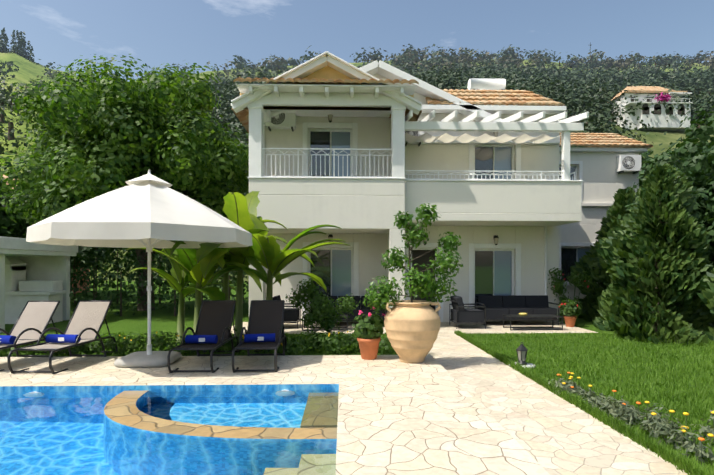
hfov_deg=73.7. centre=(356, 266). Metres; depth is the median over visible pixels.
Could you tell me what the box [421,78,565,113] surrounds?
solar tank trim
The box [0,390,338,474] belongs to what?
pool water
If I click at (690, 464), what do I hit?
lawn grass
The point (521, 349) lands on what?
garden lantern
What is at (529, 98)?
roof tiles
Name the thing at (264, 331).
sun lounger
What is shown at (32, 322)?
sun lounger
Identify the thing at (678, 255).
conifer
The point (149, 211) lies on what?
umbrella
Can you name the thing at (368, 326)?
geranium plant
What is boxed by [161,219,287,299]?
banana plant
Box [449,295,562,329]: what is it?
porch sofa set
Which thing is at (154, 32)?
sky
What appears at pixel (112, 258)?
garden hedge
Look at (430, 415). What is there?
pool deck paving
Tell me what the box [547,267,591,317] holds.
doorside plants
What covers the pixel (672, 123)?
hill villa
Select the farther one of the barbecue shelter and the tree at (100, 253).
the tree at (100, 253)
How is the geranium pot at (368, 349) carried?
on the pool deck paving at (430, 415)
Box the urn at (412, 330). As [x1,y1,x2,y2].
[384,300,440,362]
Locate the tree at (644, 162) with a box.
[639,140,708,186]
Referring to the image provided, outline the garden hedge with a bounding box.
[2,224,697,316]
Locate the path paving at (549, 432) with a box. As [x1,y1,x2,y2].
[231,321,689,474]
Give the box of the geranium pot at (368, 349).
[357,337,380,359]
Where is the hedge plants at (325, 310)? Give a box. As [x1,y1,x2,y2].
[0,278,395,356]
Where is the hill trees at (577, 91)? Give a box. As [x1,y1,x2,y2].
[0,27,713,251]
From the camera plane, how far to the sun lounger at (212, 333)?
8.23 m
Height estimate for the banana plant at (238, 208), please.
3.522 m
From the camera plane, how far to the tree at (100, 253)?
22.82 m
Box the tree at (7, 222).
[0,151,45,237]
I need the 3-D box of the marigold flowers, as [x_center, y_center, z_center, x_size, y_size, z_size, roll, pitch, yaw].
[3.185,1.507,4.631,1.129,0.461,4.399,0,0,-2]
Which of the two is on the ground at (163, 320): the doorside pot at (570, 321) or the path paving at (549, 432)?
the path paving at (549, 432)
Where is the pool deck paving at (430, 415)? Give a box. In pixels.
[0,355,549,474]
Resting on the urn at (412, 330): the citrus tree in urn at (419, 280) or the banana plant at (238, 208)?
the citrus tree in urn at (419, 280)
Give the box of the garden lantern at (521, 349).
[515,342,534,367]
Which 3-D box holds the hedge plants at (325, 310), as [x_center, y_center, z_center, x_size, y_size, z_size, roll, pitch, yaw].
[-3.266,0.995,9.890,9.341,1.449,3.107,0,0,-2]
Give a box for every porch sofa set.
[273,295,386,330]
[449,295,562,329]
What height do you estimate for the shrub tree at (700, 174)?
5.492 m
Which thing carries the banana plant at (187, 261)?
on the ground at (163, 320)
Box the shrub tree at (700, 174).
[615,136,713,275]
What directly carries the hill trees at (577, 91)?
on the hillside
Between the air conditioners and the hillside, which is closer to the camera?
the air conditioners
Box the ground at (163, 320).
[0,281,713,466]
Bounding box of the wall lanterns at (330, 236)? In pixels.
[328,114,498,244]
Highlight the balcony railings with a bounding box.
[262,148,574,179]
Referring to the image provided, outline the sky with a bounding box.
[0,0,713,81]
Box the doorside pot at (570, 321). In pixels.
[564,315,576,326]
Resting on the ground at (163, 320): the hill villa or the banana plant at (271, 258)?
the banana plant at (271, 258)
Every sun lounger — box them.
[0,301,66,370]
[7,300,117,373]
[167,300,238,372]
[232,300,286,372]
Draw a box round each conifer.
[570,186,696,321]
[592,163,713,344]
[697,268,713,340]
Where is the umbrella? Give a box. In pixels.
[26,169,252,367]
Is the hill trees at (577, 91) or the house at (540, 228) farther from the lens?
the hill trees at (577, 91)
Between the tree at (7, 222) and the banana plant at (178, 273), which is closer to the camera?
the banana plant at (178, 273)
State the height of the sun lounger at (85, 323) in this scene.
0.986 m
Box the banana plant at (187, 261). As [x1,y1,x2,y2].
[125,240,261,331]
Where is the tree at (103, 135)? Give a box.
[0,54,248,310]
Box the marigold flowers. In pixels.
[546,372,713,465]
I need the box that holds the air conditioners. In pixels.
[265,113,640,173]
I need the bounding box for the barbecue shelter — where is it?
[0,236,77,332]
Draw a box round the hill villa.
[606,86,692,130]
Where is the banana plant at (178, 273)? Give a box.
[128,248,235,341]
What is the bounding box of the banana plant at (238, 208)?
[169,191,314,340]
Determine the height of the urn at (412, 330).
1.000 m
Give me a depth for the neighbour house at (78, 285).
30.19 m
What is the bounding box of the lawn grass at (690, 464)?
[13,329,713,474]
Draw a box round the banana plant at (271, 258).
[204,213,349,299]
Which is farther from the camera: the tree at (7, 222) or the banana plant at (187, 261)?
the tree at (7, 222)
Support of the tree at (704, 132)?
on the ground at (163, 320)
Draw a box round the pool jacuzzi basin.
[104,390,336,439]
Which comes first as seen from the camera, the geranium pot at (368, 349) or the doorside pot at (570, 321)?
the geranium pot at (368, 349)
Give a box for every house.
[3,175,89,293]
[231,51,647,322]
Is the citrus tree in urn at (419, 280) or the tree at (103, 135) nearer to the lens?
the citrus tree in urn at (419, 280)
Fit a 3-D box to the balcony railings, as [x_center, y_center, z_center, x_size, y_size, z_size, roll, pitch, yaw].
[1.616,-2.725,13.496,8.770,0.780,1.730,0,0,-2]
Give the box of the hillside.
[0,52,713,280]
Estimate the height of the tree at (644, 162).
7.244 m
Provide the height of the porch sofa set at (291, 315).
0.860 m
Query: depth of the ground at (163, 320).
12.50 m
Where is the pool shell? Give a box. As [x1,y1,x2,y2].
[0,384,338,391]
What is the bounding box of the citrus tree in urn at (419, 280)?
[363,203,462,313]
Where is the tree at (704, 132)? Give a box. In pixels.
[666,103,713,185]
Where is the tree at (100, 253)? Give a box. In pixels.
[16,232,156,296]
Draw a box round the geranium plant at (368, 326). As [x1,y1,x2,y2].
[352,307,384,338]
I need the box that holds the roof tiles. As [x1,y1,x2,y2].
[232,77,652,147]

